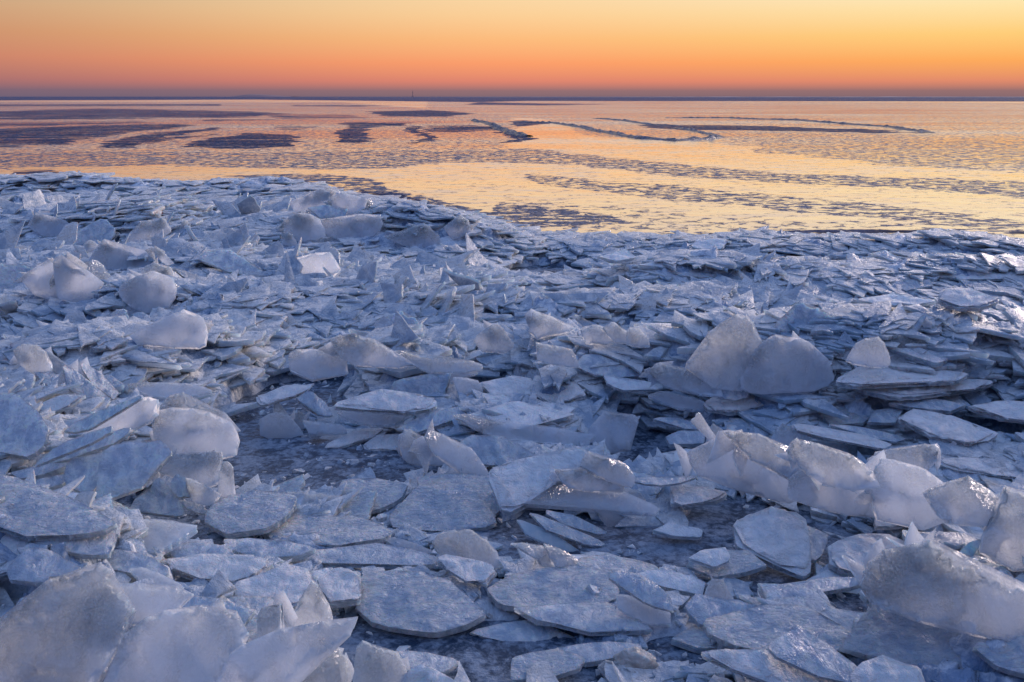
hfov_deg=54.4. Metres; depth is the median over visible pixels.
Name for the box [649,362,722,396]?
ice plate
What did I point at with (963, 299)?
ice slab
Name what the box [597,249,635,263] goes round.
ice slab
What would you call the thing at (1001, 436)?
ice slab
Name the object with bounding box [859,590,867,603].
ice slab
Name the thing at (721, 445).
shard rubble
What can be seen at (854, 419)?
ice slab
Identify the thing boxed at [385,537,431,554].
ice slab
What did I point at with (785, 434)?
ice plate
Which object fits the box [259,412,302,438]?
ice plate
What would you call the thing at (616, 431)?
ice plate
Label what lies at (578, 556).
ice slab
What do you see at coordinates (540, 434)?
ice plate
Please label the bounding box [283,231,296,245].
ice plate
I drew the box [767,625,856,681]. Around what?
ice plate
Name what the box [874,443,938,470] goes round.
ice plate
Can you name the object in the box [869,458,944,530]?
ice plate
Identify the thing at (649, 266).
ice slab
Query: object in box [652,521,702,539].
ice slab
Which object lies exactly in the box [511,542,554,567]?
ice plate
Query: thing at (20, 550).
ice slab
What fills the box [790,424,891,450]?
ice slab
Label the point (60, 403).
ice slab
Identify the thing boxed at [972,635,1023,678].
ice slab
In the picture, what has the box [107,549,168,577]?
ice slab
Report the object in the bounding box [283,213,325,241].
ice plate
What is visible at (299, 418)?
ice plate
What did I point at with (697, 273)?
ice slab
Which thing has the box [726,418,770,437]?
ice slab
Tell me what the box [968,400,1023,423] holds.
ice slab
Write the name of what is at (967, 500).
ice plate
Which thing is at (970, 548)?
ice plate
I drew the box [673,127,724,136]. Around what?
pressure ridge
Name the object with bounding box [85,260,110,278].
ice plate
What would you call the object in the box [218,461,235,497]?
ice plate
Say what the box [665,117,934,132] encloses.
pressure ridge
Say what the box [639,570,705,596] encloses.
ice slab
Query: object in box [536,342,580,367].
ice plate
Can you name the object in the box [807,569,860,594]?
ice slab
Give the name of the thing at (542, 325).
ice plate
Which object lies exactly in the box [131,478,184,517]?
ice plate
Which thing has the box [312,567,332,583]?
ice slab
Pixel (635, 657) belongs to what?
ice lump
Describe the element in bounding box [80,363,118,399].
ice plate
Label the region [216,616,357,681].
ice plate
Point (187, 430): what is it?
ice plate
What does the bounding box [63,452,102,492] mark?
ice plate
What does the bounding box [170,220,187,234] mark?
ice plate
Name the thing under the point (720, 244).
ice slab
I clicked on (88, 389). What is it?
ice plate
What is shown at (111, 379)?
ice plate
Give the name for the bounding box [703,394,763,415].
ice slab
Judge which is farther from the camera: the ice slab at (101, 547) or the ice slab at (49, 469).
the ice slab at (49, 469)
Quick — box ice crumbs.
[0,281,1020,681]
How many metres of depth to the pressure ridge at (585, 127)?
51.56 m
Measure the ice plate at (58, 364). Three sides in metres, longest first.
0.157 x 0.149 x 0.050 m
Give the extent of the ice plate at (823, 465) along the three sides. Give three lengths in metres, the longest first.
0.385 x 0.225 x 0.062 m
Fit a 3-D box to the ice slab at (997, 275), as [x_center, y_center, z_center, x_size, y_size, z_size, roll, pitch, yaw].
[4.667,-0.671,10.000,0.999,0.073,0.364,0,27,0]
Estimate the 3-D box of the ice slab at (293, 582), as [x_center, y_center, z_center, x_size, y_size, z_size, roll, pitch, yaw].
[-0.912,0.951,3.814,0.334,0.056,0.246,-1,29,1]
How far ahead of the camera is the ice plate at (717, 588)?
3.96 m
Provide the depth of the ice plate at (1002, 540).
3.97 m
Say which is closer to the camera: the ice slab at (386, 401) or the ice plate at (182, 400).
the ice plate at (182, 400)
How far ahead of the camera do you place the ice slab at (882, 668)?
3.33 m
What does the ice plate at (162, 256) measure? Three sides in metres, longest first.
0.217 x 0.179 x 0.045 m
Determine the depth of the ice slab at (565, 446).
5.43 m
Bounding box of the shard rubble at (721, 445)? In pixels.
[9,187,985,680]
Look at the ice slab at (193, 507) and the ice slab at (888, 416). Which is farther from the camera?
the ice slab at (888, 416)
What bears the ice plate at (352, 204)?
on the rubble ground
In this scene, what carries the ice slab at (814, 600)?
on the rubble ground
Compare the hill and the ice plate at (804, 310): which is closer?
the ice plate at (804, 310)
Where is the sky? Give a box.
[0,0,1023,96]
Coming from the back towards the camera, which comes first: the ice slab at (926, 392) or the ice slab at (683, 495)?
the ice slab at (926, 392)
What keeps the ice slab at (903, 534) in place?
on the ice slab at (856, 548)
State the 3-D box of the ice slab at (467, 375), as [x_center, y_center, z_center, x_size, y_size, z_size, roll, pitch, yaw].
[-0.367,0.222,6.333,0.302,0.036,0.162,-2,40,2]
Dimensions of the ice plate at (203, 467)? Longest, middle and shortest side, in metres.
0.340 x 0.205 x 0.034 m
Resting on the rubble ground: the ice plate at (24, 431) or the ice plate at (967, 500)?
the ice plate at (24, 431)
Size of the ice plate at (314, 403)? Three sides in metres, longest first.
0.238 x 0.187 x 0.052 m
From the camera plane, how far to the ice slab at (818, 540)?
4.38 m
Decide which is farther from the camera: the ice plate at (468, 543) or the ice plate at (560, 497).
the ice plate at (560, 497)
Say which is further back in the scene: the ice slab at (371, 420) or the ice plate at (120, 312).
the ice plate at (120, 312)
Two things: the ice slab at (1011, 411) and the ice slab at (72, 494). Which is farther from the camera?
the ice slab at (1011, 411)
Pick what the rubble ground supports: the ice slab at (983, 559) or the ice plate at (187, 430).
the ice slab at (983, 559)
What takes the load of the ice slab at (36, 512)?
on the ice slab at (101, 547)
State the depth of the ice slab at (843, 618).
3.79 m
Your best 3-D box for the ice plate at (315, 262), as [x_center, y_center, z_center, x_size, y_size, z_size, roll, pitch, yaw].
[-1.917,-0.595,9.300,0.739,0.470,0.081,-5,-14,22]
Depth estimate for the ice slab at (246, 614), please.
3.44 m
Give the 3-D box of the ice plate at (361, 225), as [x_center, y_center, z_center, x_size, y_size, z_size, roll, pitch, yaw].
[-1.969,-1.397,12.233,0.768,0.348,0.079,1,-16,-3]
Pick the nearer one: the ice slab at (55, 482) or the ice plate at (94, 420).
the ice slab at (55, 482)
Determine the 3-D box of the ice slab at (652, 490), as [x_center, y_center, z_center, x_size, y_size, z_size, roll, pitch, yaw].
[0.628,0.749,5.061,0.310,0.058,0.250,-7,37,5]
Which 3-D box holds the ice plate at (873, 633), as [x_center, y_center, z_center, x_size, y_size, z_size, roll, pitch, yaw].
[1.431,1.040,3.527,0.576,0.052,0.272,0,44,0]
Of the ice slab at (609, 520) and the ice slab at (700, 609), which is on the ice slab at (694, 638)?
the ice slab at (700, 609)
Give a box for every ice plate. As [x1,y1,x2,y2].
[0,263,35,291]
[0,392,49,459]
[0,562,135,681]
[13,344,52,375]
[21,257,57,299]
[28,213,68,236]
[34,372,65,386]
[34,426,112,467]
[47,350,67,373]
[51,428,131,462]
[53,255,103,301]
[62,365,110,400]
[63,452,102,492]
[64,395,142,433]
[74,219,115,245]
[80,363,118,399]
[83,240,97,252]
[83,397,159,433]
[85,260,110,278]
[89,239,152,270]
[95,440,171,500]
[103,604,248,681]
[104,309,128,318]
[104,375,128,393]
[119,271,176,313]
[120,583,193,625]
[126,218,170,241]
[129,309,207,348]
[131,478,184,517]
[133,312,150,318]
[139,263,173,275]
[151,247,173,264]
[152,407,239,458]
[159,449,222,487]
[160,392,240,432]
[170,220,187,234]
[171,474,190,498]
[185,478,221,505]
[212,597,225,608]
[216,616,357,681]
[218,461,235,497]
[256,603,284,637]
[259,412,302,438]
[273,403,287,414]
[276,252,340,276]
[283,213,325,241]
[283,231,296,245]
[288,349,348,381]
[290,189,329,213]
[290,412,304,429]
[294,580,332,625]
[296,391,332,417]
[302,648,350,681]
[303,420,346,435]
[308,205,347,218]
[321,214,382,239]
[329,193,367,213]
[330,334,414,368]
[352,640,406,681]
[384,223,440,246]
[386,311,422,326]
[390,373,450,393]
[395,350,482,373]
[397,406,465,433]
[399,429,446,465]
[404,664,455,681]
[424,431,487,474]
[432,529,499,569]
[444,214,470,239]
[453,377,482,394]
[453,414,595,445]
[460,435,534,466]
[474,324,514,353]
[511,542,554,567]
[517,520,578,551]
[524,485,659,515]
[528,311,575,339]
[529,513,603,547]
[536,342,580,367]
[543,543,577,567]
[546,510,606,535]
[554,469,624,492]
[570,314,592,326]
[576,354,646,378]
[579,451,634,487]
[580,325,613,344]
[580,444,610,454]
[588,411,638,452]
[598,660,618,678]
[603,322,626,343]
[608,571,673,612]
[616,594,670,626]
[626,328,649,347]
[632,455,664,473]
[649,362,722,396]
[685,314,761,391]
[687,439,793,503]
[704,579,733,599]
[706,424,722,441]
[719,390,748,400]
[723,431,790,479]
[739,334,833,393]
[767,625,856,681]
[771,423,812,445]
[773,303,834,332]
[787,438,879,491]
[787,468,874,517]
[839,606,961,667]
[846,336,890,367]
[859,539,1023,641]
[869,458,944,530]
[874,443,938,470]
[883,334,951,370]
[911,314,926,330]
[923,475,997,527]
[961,540,980,555]
[972,322,981,345]
[979,486,1023,571]
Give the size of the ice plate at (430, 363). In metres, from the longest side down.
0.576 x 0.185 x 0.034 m
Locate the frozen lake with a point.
(960, 167)
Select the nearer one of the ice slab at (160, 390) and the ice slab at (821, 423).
the ice slab at (821, 423)
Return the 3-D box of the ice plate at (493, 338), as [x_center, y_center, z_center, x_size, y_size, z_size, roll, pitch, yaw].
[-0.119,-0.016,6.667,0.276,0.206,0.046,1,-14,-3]
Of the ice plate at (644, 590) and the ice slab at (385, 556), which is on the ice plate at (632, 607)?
the ice plate at (644, 590)
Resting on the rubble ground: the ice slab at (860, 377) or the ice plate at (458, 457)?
the ice plate at (458, 457)
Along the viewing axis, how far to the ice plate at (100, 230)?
12.46 m
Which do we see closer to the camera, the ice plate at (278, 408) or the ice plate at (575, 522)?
the ice plate at (575, 522)
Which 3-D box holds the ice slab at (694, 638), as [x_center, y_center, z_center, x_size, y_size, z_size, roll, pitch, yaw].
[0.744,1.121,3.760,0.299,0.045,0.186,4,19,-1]
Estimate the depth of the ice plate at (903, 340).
5.90 m
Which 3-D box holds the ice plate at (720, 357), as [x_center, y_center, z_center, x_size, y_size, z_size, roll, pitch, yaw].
[1.242,0.067,5.829,0.460,0.465,0.069,-1,-10,4]
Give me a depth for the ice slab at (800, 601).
3.84 m
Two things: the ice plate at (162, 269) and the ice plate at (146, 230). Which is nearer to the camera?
the ice plate at (162, 269)
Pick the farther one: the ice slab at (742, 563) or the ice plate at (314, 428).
the ice plate at (314, 428)
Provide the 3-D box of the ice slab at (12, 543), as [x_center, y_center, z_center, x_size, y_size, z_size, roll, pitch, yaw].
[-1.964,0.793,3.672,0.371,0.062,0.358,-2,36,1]
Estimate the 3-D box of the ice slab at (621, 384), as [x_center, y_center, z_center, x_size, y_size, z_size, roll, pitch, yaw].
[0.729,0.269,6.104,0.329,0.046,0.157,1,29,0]
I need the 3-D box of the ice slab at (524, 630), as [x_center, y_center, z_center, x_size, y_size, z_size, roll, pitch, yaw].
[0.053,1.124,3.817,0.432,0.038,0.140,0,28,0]
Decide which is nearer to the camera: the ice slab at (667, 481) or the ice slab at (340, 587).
the ice slab at (340, 587)
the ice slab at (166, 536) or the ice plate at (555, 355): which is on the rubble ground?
the ice slab at (166, 536)
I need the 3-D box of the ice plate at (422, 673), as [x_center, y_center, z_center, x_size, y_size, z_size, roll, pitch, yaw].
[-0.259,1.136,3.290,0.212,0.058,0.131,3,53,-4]
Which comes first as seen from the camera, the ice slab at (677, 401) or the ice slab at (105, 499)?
the ice slab at (105, 499)
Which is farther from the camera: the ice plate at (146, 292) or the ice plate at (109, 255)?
the ice plate at (109, 255)
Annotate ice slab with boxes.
[0,475,117,540]
[0,534,27,581]
[7,548,79,586]
[10,462,66,479]
[17,543,53,553]
[28,528,117,558]
[36,474,65,489]
[39,394,85,417]
[64,413,92,437]
[68,491,78,497]
[82,305,101,317]
[92,493,114,508]
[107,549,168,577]
[110,395,143,403]
[113,501,134,509]
[116,534,147,555]
[127,382,211,398]
[130,567,183,588]
[143,519,197,555]
[161,553,273,584]
[169,541,233,557]
[180,500,207,514]
[183,596,255,626]
[197,250,261,275]
[204,490,296,538]
[224,538,315,561]
[227,596,273,606]
[233,564,316,608]
[246,618,256,642]
[256,383,313,406]
[259,485,279,490]
[268,515,391,546]
[274,474,304,492]
[287,491,339,504]
[290,543,437,568]
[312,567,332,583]
[317,567,361,608]
[325,428,384,448]
[333,389,436,415]
[337,411,411,427]
[339,478,407,513]
[342,490,377,519]
[355,570,485,637]
[363,434,398,450]
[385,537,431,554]
[386,568,405,570]
[389,483,496,532]
[398,650,458,674]
[417,473,499,517]
[436,554,496,587]
[450,372,477,380]
[457,401,573,429]
[470,620,574,641]
[480,375,532,395]
[483,393,575,412]
[487,565,619,611]
[488,446,586,515]
[510,649,584,681]
[513,602,651,635]
[530,375,585,402]
[532,443,575,452]
[555,642,641,666]
[561,426,578,431]
[574,555,594,558]
[576,554,658,573]
[595,488,645,526]
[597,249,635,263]
[603,375,658,391]
[610,391,639,403]
[631,470,664,495]
[634,476,696,486]
[637,262,664,269]
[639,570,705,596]
[648,391,703,412]
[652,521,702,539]
[653,417,709,430]
[662,448,690,462]
[664,452,673,466]
[665,430,704,446]
[667,268,753,279]
[670,483,726,506]
[671,624,717,653]
[684,593,757,626]
[686,549,766,578]
[689,547,729,568]
[691,239,726,250]
[701,649,832,681]
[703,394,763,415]
[703,604,849,652]
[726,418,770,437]
[733,506,810,579]
[756,596,808,607]
[757,577,859,597]
[757,583,831,610]
[768,419,832,440]
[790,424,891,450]
[807,526,827,563]
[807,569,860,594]
[813,440,848,452]
[818,401,882,426]
[821,608,863,631]
[827,533,904,576]
[829,424,905,443]
[836,366,968,388]
[850,655,924,681]
[852,612,865,628]
[855,379,992,400]
[857,293,935,306]
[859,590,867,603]
[867,408,903,424]
[872,250,902,261]
[873,518,907,529]
[887,347,952,367]
[888,398,965,413]
[891,278,932,292]
[898,409,997,446]
[902,530,907,540]
[934,457,1020,482]
[938,288,999,311]
[939,270,1015,281]
[956,550,1012,573]
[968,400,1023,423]
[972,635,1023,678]
[983,562,1013,577]
[994,431,1014,441]
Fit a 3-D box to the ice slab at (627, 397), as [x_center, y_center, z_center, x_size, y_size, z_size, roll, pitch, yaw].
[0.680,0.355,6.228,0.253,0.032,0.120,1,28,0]
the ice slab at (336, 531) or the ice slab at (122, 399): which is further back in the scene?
the ice slab at (122, 399)
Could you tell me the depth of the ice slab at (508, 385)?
6.19 m
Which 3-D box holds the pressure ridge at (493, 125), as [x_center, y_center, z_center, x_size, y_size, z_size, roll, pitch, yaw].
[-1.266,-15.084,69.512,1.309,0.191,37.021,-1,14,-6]
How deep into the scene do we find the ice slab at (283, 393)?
6.11 m
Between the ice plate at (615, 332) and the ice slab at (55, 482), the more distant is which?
the ice plate at (615, 332)
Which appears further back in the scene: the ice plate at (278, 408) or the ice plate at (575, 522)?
the ice plate at (278, 408)
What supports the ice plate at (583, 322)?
on the rubble ground
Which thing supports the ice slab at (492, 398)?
on the rubble ground
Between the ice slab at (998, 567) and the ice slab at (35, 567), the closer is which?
the ice slab at (35, 567)
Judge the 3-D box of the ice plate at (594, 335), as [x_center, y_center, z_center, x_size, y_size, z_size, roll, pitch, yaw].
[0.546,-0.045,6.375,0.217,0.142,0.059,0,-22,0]
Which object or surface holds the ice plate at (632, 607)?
on the rubble ground
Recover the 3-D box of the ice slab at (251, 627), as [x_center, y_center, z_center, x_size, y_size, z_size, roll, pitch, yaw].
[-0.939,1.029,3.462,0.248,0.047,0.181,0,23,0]
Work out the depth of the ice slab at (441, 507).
4.82 m
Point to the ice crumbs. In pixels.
(382, 517)
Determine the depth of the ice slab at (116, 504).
4.38 m
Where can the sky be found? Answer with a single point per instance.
(49, 48)
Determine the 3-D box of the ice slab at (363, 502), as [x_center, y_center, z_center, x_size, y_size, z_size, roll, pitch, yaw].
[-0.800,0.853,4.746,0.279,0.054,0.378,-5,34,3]
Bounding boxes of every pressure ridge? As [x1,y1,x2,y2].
[471,119,531,135]
[512,121,722,140]
[593,118,683,125]
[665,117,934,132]
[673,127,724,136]
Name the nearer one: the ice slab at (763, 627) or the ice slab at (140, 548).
the ice slab at (763, 627)
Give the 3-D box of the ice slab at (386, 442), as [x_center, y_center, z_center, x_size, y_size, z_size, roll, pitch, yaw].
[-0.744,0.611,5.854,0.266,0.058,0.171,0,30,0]
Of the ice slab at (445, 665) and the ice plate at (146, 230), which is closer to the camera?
the ice slab at (445, 665)
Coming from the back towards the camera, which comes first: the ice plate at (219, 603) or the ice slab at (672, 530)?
the ice slab at (672, 530)
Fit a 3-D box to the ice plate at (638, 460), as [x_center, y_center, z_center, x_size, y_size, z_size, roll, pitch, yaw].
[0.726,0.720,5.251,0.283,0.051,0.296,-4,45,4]
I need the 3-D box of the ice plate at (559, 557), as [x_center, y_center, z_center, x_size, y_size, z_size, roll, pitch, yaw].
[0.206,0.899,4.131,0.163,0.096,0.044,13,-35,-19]
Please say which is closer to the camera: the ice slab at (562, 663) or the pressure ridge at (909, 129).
the ice slab at (562, 663)
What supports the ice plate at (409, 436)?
on the rubble ground
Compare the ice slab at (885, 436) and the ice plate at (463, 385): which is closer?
the ice slab at (885, 436)
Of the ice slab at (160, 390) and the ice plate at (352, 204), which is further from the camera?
the ice plate at (352, 204)
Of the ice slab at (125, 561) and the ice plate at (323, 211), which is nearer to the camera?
the ice slab at (125, 561)
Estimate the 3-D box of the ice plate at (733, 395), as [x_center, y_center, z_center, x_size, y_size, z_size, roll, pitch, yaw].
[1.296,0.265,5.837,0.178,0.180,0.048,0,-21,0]
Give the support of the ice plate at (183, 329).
on the rubble ground
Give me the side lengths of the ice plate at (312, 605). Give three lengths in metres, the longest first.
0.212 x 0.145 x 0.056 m
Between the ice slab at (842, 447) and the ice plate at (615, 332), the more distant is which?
the ice plate at (615, 332)
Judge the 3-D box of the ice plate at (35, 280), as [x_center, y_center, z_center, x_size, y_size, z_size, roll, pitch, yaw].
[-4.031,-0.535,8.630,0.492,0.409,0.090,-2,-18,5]
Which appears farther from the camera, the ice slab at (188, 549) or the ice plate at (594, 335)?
the ice plate at (594, 335)
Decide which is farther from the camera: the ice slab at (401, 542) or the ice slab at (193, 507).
the ice slab at (193, 507)
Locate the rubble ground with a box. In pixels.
[0,173,1023,681]
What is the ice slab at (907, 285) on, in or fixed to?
on the rubble ground
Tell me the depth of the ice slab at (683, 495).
4.87 m
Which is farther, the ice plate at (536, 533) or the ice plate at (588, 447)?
the ice plate at (588, 447)
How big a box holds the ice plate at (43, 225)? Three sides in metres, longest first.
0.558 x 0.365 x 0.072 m
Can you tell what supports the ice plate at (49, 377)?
on the rubble ground
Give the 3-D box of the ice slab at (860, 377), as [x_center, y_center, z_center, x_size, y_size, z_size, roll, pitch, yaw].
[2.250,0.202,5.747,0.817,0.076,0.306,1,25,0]
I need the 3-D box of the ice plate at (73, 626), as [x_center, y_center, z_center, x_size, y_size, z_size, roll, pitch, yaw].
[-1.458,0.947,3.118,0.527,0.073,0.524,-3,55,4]
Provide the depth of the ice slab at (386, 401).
5.85 m
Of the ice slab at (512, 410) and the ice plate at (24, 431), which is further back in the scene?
the ice slab at (512, 410)
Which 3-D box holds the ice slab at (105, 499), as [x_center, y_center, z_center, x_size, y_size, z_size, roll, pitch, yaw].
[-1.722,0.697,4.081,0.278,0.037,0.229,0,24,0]
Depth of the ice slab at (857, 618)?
3.69 m
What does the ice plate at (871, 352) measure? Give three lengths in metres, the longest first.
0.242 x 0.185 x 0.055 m
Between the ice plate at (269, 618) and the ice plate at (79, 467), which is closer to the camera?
the ice plate at (269, 618)
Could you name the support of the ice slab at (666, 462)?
on the rubble ground
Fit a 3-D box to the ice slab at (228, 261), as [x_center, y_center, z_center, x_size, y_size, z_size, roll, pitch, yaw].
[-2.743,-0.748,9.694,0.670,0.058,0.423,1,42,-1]
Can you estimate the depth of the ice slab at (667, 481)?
4.89 m
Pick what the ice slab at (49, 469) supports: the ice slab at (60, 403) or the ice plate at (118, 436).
the ice plate at (118, 436)
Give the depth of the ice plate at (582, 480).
4.72 m
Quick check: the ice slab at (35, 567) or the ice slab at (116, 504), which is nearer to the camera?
the ice slab at (35, 567)
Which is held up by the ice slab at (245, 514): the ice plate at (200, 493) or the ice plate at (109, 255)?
the ice plate at (200, 493)
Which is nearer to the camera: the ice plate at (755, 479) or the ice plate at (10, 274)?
the ice plate at (755, 479)
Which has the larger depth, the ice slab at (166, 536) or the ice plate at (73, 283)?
the ice plate at (73, 283)
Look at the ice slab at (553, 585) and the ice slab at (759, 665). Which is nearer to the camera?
the ice slab at (759, 665)
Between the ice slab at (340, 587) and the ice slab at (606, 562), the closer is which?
the ice slab at (340, 587)
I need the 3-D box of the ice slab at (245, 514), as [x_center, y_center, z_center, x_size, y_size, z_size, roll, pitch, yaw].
[-1.202,0.794,4.575,0.396,0.051,0.323,-1,30,1]
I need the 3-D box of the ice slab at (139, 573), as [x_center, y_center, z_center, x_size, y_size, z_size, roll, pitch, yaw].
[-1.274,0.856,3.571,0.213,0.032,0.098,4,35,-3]
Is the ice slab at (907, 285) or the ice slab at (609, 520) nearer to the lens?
the ice slab at (609, 520)
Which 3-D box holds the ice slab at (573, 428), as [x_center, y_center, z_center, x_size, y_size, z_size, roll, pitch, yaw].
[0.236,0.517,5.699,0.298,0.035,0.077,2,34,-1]
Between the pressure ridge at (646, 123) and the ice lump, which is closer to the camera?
the ice lump
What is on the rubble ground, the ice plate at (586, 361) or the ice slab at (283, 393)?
the ice plate at (586, 361)
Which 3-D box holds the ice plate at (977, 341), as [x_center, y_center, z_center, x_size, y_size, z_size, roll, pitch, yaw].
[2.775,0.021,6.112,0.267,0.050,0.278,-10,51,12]
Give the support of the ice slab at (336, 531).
on the rubble ground
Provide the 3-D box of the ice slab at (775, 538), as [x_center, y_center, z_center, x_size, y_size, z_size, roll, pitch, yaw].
[1.145,0.887,4.354,0.339,0.071,0.400,-2,34,1]
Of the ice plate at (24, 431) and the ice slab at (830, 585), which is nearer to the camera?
the ice slab at (830, 585)
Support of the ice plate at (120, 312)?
on the rubble ground
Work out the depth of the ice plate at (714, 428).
5.27 m
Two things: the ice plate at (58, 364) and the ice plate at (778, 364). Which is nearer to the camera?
the ice plate at (778, 364)
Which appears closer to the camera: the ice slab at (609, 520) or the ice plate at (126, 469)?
the ice plate at (126, 469)
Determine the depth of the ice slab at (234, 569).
3.93 m
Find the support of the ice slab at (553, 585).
on the rubble ground
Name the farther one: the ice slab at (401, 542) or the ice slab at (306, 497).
the ice slab at (306, 497)
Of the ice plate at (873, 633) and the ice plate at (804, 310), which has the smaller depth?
the ice plate at (873, 633)
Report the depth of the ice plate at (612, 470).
4.74 m
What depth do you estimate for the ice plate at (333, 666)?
3.10 m
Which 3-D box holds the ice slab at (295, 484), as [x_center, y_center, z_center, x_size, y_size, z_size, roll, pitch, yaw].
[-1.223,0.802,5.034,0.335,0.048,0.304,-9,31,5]
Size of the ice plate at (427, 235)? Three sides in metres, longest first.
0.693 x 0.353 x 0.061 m
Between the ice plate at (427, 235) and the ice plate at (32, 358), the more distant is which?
the ice plate at (427, 235)
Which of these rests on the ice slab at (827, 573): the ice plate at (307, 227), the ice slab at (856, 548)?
the ice slab at (856, 548)
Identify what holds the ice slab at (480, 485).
on the frozen lake
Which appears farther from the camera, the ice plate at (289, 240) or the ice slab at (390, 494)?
the ice plate at (289, 240)
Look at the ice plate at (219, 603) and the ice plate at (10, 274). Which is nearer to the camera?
the ice plate at (219, 603)
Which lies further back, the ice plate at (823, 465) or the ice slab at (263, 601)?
the ice plate at (823, 465)
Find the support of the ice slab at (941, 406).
on the rubble ground
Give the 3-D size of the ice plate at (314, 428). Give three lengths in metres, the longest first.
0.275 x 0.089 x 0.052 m
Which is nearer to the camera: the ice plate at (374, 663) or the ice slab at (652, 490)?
the ice plate at (374, 663)
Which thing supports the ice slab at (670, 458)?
on the rubble ground
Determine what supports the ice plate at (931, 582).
on the ice slab at (1009, 660)
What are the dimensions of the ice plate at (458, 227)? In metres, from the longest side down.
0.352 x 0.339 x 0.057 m
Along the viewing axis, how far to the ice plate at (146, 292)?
8.13 m
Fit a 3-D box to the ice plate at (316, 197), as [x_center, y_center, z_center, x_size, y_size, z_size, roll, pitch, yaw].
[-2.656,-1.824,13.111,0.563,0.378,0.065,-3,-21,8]
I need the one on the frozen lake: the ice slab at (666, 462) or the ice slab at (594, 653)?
the ice slab at (594, 653)
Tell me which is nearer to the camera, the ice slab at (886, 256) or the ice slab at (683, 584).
the ice slab at (683, 584)
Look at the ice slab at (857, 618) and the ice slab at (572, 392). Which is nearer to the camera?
the ice slab at (857, 618)
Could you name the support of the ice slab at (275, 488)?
on the rubble ground
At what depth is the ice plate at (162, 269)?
8.62 m
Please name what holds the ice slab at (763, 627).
on the rubble ground
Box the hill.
[226,94,295,96]
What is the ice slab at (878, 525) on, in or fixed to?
on the rubble ground
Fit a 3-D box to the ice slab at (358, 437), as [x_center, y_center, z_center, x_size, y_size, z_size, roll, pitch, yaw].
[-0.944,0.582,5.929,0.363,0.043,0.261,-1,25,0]
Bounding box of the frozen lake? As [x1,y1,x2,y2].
[0,97,1023,681]
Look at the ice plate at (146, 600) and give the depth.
3.23 m
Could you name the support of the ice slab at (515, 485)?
on the ice plate at (560, 497)
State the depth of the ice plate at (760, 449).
4.51 m
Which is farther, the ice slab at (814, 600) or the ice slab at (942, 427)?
the ice slab at (942, 427)
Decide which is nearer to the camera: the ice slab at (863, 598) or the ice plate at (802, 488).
the ice slab at (863, 598)
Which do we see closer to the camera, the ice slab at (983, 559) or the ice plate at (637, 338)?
the ice slab at (983, 559)
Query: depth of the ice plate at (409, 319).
7.40 m
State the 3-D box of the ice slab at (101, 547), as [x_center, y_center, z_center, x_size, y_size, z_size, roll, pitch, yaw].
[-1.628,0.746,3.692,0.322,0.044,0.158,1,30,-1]
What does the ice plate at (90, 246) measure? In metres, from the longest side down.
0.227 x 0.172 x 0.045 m
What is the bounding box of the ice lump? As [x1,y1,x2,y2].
[613,646,658,672]
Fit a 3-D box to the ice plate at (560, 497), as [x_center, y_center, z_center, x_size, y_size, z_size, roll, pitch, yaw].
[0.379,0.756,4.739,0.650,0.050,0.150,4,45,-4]
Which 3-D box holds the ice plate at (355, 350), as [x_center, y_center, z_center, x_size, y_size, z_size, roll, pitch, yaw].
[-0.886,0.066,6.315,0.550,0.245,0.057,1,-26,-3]
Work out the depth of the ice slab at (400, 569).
4.16 m
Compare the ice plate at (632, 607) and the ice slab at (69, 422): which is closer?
the ice plate at (632, 607)
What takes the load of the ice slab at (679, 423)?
on the rubble ground
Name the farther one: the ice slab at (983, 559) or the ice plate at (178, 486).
the ice plate at (178, 486)
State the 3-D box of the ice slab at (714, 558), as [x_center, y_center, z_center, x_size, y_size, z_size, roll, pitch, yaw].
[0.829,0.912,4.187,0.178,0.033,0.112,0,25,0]
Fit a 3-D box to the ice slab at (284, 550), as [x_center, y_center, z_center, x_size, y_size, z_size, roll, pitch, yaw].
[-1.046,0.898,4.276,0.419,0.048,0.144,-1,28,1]
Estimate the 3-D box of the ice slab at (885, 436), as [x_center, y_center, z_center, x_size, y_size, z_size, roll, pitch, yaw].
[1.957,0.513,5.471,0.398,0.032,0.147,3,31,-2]

